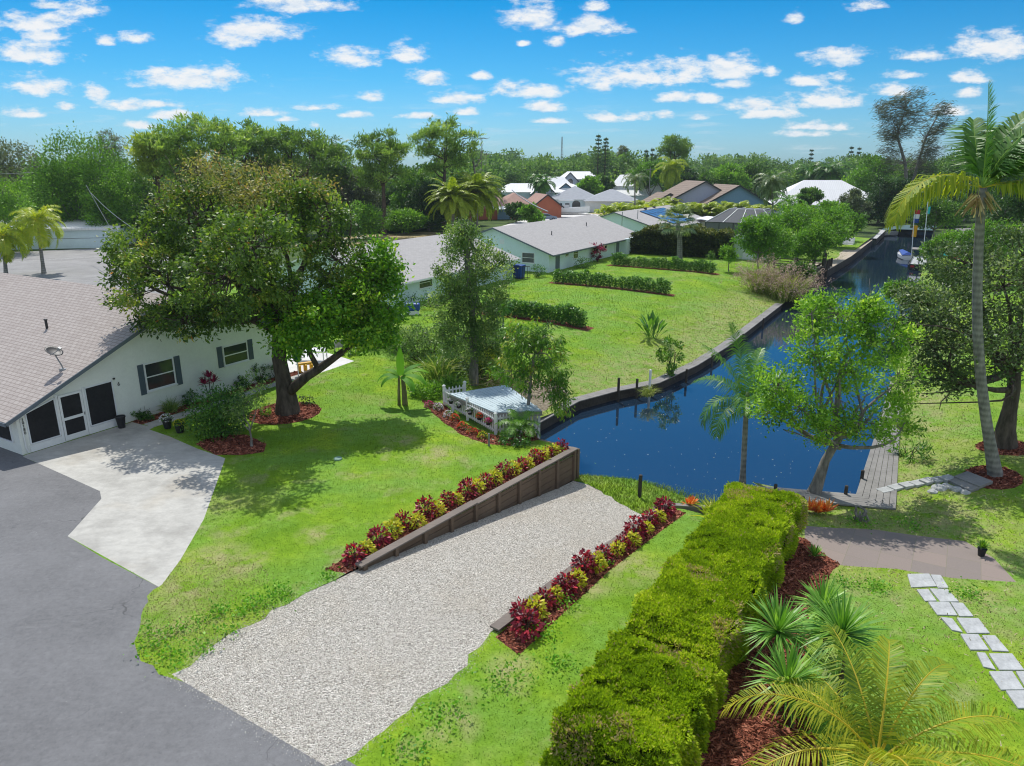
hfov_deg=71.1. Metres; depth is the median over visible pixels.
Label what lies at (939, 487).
rock
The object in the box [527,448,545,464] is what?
coleus
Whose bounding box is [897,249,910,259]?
blue boat
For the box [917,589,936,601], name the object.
stepping stone
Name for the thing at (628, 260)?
row shrub
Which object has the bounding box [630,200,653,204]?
clumping palm
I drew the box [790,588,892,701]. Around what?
yucca
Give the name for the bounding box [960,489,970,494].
rock
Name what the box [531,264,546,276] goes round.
shrub
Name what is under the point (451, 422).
mulch bed
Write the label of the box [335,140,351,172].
palm tree
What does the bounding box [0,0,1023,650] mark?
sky
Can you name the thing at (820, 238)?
broadleaf tree
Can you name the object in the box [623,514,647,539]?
coleus
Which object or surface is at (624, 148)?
casuarina
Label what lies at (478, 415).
flower basket
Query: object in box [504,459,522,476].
coleus
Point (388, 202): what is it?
broadleaf tree
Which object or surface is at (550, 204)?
coral house
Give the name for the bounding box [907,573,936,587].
stepping stone
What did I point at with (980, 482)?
plank landing
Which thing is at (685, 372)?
bulkhead
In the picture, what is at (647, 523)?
coleus
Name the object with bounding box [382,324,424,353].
screen shrub
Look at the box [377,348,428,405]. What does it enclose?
banana plant
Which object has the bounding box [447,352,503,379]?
dark undergrowth
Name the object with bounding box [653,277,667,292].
row shrub
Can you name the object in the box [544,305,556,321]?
row shrub
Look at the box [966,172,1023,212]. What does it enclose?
broadleaf tree
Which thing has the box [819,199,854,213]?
broadleaf tree
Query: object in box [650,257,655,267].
row shrub
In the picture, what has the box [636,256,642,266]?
row shrub
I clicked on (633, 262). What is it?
row shrub
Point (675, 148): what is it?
broadleaf tree
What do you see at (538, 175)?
palm tree
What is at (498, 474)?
coleus
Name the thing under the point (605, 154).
conifer
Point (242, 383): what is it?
foundation shrub
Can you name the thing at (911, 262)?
moored boat
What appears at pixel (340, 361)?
patio
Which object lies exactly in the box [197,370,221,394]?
cordyline
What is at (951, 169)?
broadleaf tree
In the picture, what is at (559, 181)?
metal roof house
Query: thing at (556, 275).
row shrub
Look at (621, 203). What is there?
clumping palm
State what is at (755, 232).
broadleaf tree
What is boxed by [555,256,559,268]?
door
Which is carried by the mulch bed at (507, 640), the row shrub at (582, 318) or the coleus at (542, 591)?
the coleus at (542, 591)
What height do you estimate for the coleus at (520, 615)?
0.806 m
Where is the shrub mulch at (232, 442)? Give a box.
[196,435,265,454]
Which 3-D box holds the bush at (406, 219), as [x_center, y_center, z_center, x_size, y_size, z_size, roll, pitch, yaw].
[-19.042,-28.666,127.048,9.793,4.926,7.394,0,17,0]
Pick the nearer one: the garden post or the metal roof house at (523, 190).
the garden post
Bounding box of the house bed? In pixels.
[129,371,300,423]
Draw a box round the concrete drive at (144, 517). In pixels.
[23,422,224,586]
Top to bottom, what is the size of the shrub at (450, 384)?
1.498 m
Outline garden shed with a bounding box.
[729,235,771,261]
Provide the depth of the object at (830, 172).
218.90 m
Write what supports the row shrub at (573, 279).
on the row mulch at (571, 326)
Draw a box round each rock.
[927,488,937,493]
[931,484,946,490]
[942,483,952,488]
[949,486,961,491]
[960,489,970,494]
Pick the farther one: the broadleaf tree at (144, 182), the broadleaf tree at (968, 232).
the broadleaf tree at (144, 182)
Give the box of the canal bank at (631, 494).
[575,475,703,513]
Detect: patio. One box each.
[287,353,352,371]
[805,526,1015,581]
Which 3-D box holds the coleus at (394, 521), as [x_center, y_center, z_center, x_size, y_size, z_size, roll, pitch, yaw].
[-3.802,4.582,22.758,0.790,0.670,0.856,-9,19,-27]
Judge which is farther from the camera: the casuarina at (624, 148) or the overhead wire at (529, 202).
the casuarina at (624, 148)
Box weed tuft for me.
[633,381,661,397]
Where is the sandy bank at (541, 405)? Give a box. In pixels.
[511,382,567,410]
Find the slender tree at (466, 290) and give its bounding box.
[422,214,519,385]
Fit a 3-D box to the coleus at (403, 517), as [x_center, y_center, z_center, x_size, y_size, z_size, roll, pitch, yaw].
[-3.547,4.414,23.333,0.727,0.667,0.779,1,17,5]
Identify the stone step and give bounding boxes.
[876,486,894,494]
[887,483,903,490]
[898,481,914,489]
[909,479,924,487]
[919,477,933,485]
[929,476,942,483]
[938,474,953,482]
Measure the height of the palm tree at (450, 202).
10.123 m
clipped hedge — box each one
[538,627,727,765]
[624,481,808,703]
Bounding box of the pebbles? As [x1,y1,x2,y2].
[165,457,640,765]
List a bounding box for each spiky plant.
[691,495,719,517]
[807,542,824,556]
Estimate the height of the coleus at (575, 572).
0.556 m
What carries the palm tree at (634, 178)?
on the far dry lawn
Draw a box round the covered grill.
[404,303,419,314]
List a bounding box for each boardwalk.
[753,376,903,509]
[813,240,871,277]
[871,230,885,243]
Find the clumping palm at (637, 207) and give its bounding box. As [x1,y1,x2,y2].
[625,203,651,208]
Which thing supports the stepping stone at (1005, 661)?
on the lawn at (533, 714)
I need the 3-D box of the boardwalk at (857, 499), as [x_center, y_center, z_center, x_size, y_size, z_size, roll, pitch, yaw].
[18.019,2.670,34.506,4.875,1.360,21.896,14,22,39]
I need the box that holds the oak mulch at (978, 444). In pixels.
[975,441,1023,455]
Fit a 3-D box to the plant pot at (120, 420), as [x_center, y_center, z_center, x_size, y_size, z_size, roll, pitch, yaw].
[-17.603,1.746,32.262,0.440,0.550,0.440,0,17,0]
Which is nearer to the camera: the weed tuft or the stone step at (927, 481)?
the stone step at (927, 481)
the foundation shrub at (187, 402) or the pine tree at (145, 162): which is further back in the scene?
the pine tree at (145, 162)
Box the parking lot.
[0,248,168,293]
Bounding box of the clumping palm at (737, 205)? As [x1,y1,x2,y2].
[715,200,751,210]
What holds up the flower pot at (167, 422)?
on the lawn at (533, 714)
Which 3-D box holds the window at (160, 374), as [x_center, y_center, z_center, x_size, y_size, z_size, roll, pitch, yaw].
[-16.679,-0.396,34.025,0.110,1.380,1.610,9,19,29]
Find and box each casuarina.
[89,128,129,169]
[615,145,629,159]
[869,84,960,185]
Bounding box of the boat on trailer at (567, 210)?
[559,200,590,214]
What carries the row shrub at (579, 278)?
on the row mulch at (571, 326)
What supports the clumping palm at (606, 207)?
on the driveway
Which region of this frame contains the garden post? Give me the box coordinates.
[638,474,642,497]
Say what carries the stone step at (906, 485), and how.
on the lawn at (533, 714)
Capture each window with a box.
[143,357,177,392]
[222,341,249,367]
[419,279,432,289]
[521,252,534,263]
[573,252,577,259]
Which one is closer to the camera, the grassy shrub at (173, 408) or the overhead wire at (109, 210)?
the grassy shrub at (173, 408)
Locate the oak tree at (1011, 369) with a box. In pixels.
[878,217,1023,449]
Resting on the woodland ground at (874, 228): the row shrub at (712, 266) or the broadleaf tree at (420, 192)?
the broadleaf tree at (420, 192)
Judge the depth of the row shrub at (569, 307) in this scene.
53.45 m
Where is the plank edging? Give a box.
[672,503,709,513]
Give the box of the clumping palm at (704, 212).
[683,201,721,216]
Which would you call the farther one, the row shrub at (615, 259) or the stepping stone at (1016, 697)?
the row shrub at (615, 259)
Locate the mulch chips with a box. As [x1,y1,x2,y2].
[131,264,1023,765]
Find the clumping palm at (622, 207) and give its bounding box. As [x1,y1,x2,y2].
[609,203,644,212]
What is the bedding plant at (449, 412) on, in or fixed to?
on the mulch bed at (451, 422)
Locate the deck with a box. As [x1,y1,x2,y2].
[449,385,541,438]
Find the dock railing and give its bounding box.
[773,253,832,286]
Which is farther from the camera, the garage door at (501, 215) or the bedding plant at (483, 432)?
the garage door at (501, 215)
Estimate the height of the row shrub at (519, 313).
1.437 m
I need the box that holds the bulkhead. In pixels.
[536,303,781,433]
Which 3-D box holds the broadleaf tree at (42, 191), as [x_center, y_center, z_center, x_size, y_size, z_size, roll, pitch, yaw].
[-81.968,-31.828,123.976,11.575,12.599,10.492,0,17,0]
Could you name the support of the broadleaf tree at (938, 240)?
on the lawn at (533, 714)
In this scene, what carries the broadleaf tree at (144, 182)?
on the woodland ground at (874, 228)
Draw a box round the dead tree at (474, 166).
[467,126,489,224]
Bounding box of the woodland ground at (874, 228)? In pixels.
[0,186,1023,290]
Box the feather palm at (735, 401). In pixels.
[692,322,800,483]
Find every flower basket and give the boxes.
[454,400,462,407]
[464,406,473,414]
[475,412,482,419]
[483,417,491,424]
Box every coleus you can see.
[341,540,367,566]
[357,539,377,554]
[366,523,391,547]
[382,515,404,539]
[393,509,413,529]
[408,512,427,529]
[413,495,438,519]
[429,500,446,516]
[438,489,456,506]
[449,489,464,504]
[456,476,478,499]
[468,476,486,494]
[476,471,494,487]
[487,468,504,485]
[494,459,513,477]
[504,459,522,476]
[509,596,532,622]
[510,606,545,642]
[514,456,529,472]
[520,593,550,622]
[521,455,534,469]
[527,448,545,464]
[533,447,550,461]
[533,587,556,608]
[543,445,554,455]
[546,585,565,603]
[548,442,561,455]
[550,569,578,598]
[554,438,568,452]
[567,567,588,590]
[569,548,598,578]
[584,550,608,573]
[595,543,613,561]
[609,540,625,555]
[615,531,631,551]
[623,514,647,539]
[625,529,642,545]
[638,519,654,533]
[641,507,660,526]
[652,508,666,521]
[653,495,676,517]
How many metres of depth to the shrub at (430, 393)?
37.18 m
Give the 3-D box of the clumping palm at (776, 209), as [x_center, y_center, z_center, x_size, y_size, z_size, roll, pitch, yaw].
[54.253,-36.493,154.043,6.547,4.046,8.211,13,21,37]
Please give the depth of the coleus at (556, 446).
29.34 m
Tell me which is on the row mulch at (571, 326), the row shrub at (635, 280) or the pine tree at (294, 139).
the row shrub at (635, 280)
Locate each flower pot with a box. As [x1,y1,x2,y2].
[158,412,174,428]
[172,418,185,432]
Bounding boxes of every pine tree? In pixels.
[123,129,184,230]
[136,110,258,243]
[209,115,285,178]
[240,123,342,218]
[292,134,355,231]
[347,125,414,234]
[407,112,486,229]
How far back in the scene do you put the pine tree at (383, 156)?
121.08 m
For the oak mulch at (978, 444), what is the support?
on the lawn at (533, 714)
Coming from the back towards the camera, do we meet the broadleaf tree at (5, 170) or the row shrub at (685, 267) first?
the broadleaf tree at (5, 170)
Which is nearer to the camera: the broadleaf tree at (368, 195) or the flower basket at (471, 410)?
the flower basket at (471, 410)
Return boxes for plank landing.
[948,478,978,492]
[954,471,992,488]
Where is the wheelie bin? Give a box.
[512,264,525,278]
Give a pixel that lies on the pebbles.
(467, 561)
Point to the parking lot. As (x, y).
(86, 267)
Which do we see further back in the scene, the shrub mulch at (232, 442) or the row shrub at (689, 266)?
the row shrub at (689, 266)
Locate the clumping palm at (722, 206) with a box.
[701,202,732,216]
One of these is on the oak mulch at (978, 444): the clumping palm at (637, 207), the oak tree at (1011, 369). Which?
the oak tree at (1011, 369)
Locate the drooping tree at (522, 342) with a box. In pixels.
[482,312,577,425]
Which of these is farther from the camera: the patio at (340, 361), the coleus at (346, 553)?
the patio at (340, 361)
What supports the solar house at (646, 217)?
on the lawn at (533, 714)
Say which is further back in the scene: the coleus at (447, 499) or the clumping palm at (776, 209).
the clumping palm at (776, 209)
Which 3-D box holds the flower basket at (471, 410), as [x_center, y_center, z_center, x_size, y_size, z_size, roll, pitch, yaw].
[-1.987,1.288,33.847,0.489,0.390,0.453,4,17,14]
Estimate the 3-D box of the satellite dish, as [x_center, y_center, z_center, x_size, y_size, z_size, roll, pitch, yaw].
[-19.487,-1.071,30.695,0.828,1.101,0.697,0,17,0]
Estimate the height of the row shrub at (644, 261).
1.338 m
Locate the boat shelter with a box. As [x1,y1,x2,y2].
[955,228,973,233]
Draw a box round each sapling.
[217,367,274,446]
[705,250,716,267]
[718,243,741,270]
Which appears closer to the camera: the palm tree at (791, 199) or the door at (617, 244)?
the door at (617, 244)
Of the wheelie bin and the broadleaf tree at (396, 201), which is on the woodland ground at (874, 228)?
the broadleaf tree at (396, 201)
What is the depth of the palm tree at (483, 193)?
127.86 m
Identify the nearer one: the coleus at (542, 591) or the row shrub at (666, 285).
the coleus at (542, 591)
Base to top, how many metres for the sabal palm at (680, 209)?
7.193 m
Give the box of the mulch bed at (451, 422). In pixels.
[422,400,536,445]
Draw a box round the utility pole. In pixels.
[646,167,654,196]
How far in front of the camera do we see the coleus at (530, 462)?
27.91 m
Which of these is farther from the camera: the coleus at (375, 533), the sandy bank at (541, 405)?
the sandy bank at (541, 405)
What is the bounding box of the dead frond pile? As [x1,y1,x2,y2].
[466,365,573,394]
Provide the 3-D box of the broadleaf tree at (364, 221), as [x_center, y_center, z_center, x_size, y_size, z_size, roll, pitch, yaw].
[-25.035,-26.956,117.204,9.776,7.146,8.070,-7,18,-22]
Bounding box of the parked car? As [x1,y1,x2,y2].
[543,213,556,219]
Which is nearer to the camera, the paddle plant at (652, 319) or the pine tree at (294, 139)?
the paddle plant at (652, 319)
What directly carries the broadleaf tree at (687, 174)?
on the woodland ground at (874, 228)
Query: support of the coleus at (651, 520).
on the mulch bed at (507, 640)
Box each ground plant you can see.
[258,402,271,416]
[297,395,316,404]
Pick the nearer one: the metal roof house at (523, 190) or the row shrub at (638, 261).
the row shrub at (638, 261)
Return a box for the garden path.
[144,373,301,426]
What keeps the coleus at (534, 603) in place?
on the mulch bed at (507, 640)
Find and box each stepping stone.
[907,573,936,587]
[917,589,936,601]
[928,601,956,615]
[930,588,958,601]
[931,574,947,588]
[941,617,962,632]
[950,602,972,616]
[957,617,989,633]
[960,634,988,650]
[977,652,995,670]
[982,635,1008,651]
[989,653,1023,670]
[989,671,1023,690]
[1006,690,1023,708]
[1016,671,1023,685]
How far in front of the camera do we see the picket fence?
33.55 m
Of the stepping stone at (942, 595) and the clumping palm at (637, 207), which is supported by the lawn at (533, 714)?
the stepping stone at (942, 595)
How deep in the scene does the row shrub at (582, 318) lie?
53.02 m
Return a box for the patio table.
[301,347,327,360]
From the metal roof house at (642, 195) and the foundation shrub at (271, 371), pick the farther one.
the metal roof house at (642, 195)
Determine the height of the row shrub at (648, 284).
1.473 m
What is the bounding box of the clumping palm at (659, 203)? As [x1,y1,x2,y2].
[642,200,674,207]
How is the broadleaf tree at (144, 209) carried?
on the woodland ground at (874, 228)
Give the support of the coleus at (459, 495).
on the mulch bed at (507, 640)
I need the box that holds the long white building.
[11,219,135,249]
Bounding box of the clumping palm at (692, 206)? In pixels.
[676,202,707,214]
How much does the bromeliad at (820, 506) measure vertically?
0.557 m
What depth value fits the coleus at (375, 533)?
22.20 m
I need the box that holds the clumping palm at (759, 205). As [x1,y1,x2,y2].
[742,203,770,207]
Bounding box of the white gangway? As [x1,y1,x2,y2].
[843,237,854,244]
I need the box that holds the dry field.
[296,232,443,245]
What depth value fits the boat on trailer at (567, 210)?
171.25 m
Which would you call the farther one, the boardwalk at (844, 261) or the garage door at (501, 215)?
the garage door at (501, 215)
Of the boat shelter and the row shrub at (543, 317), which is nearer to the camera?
the row shrub at (543, 317)
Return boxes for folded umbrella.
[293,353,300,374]
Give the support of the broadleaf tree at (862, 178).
on the woodland ground at (874, 228)
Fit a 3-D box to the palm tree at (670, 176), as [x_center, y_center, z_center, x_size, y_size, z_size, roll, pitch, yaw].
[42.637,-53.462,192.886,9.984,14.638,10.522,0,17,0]
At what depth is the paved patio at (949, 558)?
23.19 m
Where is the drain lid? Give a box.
[334,456,341,460]
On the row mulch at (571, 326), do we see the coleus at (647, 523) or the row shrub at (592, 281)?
the row shrub at (592, 281)
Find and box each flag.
[912,225,917,236]
[913,210,920,222]
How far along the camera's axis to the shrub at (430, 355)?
41.09 m
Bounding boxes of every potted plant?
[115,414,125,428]
[975,539,991,556]
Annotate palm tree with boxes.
[0,222,32,272]
[9,204,65,273]
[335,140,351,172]
[424,177,480,225]
[449,172,505,231]
[527,173,550,190]
[532,176,556,193]
[621,173,651,204]
[651,156,688,189]
[752,171,792,214]
[771,191,806,214]
[793,163,823,182]
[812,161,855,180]
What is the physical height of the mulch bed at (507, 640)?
0.264 m
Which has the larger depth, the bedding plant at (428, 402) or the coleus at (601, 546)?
the bedding plant at (428, 402)
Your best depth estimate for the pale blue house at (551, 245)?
86.13 m
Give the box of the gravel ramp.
[172,481,641,765]
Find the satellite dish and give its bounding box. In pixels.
[44,346,65,370]
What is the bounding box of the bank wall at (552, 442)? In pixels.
[538,439,570,447]
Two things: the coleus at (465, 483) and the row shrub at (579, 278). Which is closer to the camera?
the coleus at (465, 483)
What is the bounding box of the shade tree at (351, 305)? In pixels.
[94,141,417,415]
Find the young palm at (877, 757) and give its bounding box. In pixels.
[719,623,1023,765]
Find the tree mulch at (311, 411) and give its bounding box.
[247,402,320,424]
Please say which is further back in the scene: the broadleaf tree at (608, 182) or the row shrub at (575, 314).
the broadleaf tree at (608, 182)
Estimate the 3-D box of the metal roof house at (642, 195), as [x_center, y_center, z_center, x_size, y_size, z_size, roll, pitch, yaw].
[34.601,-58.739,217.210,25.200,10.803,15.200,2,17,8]
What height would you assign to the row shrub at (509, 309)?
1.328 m
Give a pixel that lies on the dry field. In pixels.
(401, 236)
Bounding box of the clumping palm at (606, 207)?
[593,204,628,215]
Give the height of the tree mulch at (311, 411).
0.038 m
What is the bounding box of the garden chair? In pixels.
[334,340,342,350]
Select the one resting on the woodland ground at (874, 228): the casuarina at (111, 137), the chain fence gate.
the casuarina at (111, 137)
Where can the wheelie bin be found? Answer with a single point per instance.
(518, 273)
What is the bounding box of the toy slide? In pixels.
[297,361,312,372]
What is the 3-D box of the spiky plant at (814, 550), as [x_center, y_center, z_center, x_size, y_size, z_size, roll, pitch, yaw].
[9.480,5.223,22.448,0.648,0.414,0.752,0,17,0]
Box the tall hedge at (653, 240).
[629,222,737,258]
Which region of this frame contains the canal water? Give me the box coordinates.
[536,229,932,502]
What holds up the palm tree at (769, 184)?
on the lawn at (533, 714)
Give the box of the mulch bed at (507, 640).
[325,451,685,654]
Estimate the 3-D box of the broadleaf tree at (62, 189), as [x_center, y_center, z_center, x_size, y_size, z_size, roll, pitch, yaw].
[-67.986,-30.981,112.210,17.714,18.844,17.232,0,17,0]
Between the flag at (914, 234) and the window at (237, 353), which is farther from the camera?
the flag at (914, 234)
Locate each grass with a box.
[134,553,279,664]
[720,252,806,294]
[740,260,835,302]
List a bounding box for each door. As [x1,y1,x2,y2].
[57,390,88,440]
[497,210,509,219]
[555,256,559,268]
[616,242,619,252]
[742,248,751,259]
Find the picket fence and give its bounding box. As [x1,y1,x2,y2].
[442,381,537,434]
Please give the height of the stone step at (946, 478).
0.240 m
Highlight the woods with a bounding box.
[0,146,1014,235]
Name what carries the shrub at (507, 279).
on the lawn at (533, 714)
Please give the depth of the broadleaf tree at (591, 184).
205.99 m
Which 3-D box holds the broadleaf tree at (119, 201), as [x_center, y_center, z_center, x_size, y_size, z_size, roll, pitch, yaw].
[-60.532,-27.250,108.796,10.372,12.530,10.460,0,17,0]
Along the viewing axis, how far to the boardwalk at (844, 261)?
100.32 m
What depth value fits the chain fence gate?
75.56 m
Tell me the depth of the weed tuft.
40.64 m
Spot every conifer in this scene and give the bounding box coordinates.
[589,135,603,176]
[598,138,611,178]
[807,149,813,162]
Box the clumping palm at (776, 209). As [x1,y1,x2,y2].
[756,204,779,210]
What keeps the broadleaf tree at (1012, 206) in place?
on the lawn at (533, 714)
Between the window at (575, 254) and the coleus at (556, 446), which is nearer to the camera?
the coleus at (556, 446)
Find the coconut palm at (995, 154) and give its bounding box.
[884,80,1023,476]
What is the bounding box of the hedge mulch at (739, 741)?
[700,537,839,765]
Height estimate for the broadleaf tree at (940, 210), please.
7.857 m
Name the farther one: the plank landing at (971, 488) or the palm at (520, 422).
the palm at (520, 422)
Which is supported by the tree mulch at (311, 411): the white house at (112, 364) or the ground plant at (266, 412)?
the ground plant at (266, 412)
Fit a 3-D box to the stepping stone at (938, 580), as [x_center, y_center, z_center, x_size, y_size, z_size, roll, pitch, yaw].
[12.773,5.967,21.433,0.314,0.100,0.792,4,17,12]
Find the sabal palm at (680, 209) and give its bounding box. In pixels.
[658,204,698,258]
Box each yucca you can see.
[738,586,825,671]
[741,635,830,728]
[789,573,856,653]
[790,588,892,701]
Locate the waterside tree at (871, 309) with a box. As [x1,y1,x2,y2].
[740,279,936,493]
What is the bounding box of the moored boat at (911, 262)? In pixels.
[907,203,927,269]
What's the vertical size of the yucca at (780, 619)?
2.475 m
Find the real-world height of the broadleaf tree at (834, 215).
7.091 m
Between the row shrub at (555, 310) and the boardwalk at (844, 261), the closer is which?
the row shrub at (555, 310)
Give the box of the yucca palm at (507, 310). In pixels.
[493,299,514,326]
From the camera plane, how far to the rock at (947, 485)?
28.04 m
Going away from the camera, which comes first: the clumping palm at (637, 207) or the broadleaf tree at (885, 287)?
the broadleaf tree at (885, 287)
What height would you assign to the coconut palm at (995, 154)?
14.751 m
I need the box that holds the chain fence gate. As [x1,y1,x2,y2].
[509,266,529,278]
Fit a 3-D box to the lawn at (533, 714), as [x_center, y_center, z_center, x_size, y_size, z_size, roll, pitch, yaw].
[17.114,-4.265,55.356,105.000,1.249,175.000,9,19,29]
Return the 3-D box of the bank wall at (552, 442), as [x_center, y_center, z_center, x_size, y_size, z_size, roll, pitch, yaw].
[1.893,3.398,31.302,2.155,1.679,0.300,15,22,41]
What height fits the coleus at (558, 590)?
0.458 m
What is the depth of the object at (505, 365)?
40.76 m
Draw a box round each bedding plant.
[424,400,434,408]
[433,402,443,410]
[442,410,452,417]
[449,413,459,421]
[457,421,467,429]
[465,425,477,433]
[477,430,487,439]
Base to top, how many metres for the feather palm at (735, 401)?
6.846 m
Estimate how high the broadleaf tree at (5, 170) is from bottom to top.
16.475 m
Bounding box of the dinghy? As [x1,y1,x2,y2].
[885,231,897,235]
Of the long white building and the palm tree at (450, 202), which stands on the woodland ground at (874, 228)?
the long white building
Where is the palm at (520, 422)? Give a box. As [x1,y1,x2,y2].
[494,409,540,438]
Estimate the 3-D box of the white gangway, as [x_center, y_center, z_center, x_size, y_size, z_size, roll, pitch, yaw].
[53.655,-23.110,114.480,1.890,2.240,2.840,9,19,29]
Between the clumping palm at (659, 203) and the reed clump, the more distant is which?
the clumping palm at (659, 203)
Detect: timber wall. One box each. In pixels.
[355,447,579,570]
[490,500,672,630]
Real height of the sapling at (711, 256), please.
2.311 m
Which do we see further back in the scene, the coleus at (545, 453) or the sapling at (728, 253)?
the sapling at (728, 253)
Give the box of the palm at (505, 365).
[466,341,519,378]
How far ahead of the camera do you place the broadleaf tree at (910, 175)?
194.60 m
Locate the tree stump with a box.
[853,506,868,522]
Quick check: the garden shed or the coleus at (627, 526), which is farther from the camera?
the garden shed
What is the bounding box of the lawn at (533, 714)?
[25,236,1023,765]
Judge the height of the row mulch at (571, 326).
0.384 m
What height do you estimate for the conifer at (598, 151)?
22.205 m
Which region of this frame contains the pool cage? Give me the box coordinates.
[705,207,776,232]
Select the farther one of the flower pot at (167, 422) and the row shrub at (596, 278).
the row shrub at (596, 278)
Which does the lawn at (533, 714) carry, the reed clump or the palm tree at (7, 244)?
the reed clump
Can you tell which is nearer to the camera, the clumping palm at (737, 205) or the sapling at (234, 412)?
the sapling at (234, 412)
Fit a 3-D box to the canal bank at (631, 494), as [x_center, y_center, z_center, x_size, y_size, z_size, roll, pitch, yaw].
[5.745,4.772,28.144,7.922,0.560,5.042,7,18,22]
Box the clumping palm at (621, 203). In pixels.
[611,201,641,208]
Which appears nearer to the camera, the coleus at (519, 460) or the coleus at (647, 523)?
the coleus at (647, 523)
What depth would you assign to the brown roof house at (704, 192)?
166.59 m
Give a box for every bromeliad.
[682,494,698,504]
[807,496,838,512]
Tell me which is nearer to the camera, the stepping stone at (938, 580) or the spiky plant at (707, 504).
the stepping stone at (938, 580)
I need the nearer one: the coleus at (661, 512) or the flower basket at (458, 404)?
the coleus at (661, 512)
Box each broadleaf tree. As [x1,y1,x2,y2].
[0,136,47,209]
[0,175,39,247]
[1,121,136,222]
[24,165,63,219]
[72,161,148,235]
[117,199,182,238]
[120,166,168,235]
[322,163,386,207]
[330,196,390,238]
[370,185,405,209]
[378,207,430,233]
[386,165,425,210]
[402,178,445,230]
[450,171,469,224]
[503,201,526,222]
[515,202,545,222]
[575,175,603,194]
[595,173,615,191]
[621,159,666,195]
[655,133,693,183]
[670,167,700,187]
[691,170,718,184]
[709,162,754,188]
[728,213,787,269]
[741,160,775,192]
[745,208,799,267]
[768,198,828,260]
[777,258,816,283]
[787,214,852,267]
[796,186,825,207]
[805,203,863,254]
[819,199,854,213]
[837,187,874,217]
[837,208,870,244]
[841,152,900,193]
[861,183,906,223]
[864,175,913,223]
[878,277,939,304]
[887,192,923,227]
[891,156,952,188]
[908,193,971,237]
[918,236,948,259]
[923,147,998,220]
[928,188,975,226]
[932,229,967,252]
[938,262,971,285]
[950,217,1023,280]
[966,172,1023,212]
[986,187,1023,271]
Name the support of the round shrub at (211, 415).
on the shrub mulch at (232, 442)
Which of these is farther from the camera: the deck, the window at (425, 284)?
the window at (425, 284)
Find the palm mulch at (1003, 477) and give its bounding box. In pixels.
[965,466,1022,489]
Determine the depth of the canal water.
36.61 m
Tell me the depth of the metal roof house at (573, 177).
254.14 m
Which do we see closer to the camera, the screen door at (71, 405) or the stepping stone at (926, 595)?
the stepping stone at (926, 595)
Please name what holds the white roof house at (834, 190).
on the woodland ground at (874, 228)
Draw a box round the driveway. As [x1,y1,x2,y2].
[504,213,599,225]
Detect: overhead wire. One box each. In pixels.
[91,193,133,228]
[512,190,547,211]
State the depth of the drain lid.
28.74 m
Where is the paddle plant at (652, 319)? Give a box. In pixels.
[635,310,672,339]
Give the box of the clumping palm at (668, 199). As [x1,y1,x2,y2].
[653,196,683,205]
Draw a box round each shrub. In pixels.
[130,407,154,420]
[157,396,186,412]
[176,382,262,442]
[181,388,201,406]
[233,375,252,389]
[252,363,269,382]
[266,364,274,377]
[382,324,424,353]
[400,322,438,362]
[404,288,447,309]
[407,378,443,399]
[410,310,452,353]
[425,350,463,376]
[427,319,468,356]
[429,367,472,395]
[437,333,469,365]
[492,424,532,447]
[493,275,517,287]
[504,300,514,315]
[509,298,520,316]
[511,299,526,317]
[521,300,532,318]
[525,301,537,317]
[529,302,542,319]
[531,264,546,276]
[536,303,549,320]
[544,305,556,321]
[549,305,560,322]
[551,268,560,282]
[555,303,568,323]
[558,272,565,283]
[561,303,575,325]
[562,270,572,283]
[569,271,579,283]
[569,306,583,326]
[572,256,596,268]
[574,272,583,284]
[574,311,587,327]
[580,269,590,284]
[587,273,595,285]
[589,242,606,261]
[591,271,602,285]
[598,273,609,286]
[604,274,613,286]
[609,253,618,264]
[612,278,620,287]
[613,252,622,264]
[616,276,626,288]
[620,254,627,265]
[624,276,632,289]
[625,257,632,266]
[628,275,640,290]
[629,257,636,266]
[635,277,646,290]
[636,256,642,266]
[639,256,646,267]
[642,277,652,291]
[644,259,651,267]
[649,280,658,292]
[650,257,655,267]
[650,335,686,380]
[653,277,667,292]
[654,257,662,268]
[659,257,667,268]
[662,281,672,293]
[666,260,671,268]
[668,255,678,269]
[674,258,684,269]
[680,260,688,270]
[686,262,692,270]
[690,259,699,271]
[696,259,705,271]
[701,261,709,272]
[706,262,716,272]
[886,433,937,463]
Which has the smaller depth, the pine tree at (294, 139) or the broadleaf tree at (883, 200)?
the pine tree at (294, 139)
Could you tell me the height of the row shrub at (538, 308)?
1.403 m
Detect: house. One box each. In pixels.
[0,272,274,454]
[269,233,520,305]
[456,193,563,219]
[474,214,633,272]
[500,183,555,198]
[543,177,570,188]
[552,184,576,195]
[552,186,637,211]
[560,171,594,184]
[600,205,711,231]
[611,175,662,200]
[643,180,779,211]
[768,180,874,217]
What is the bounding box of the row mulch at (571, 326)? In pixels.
[476,265,718,330]
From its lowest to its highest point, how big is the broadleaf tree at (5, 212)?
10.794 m
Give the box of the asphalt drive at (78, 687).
[0,447,355,765]
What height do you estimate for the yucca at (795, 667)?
2.230 m

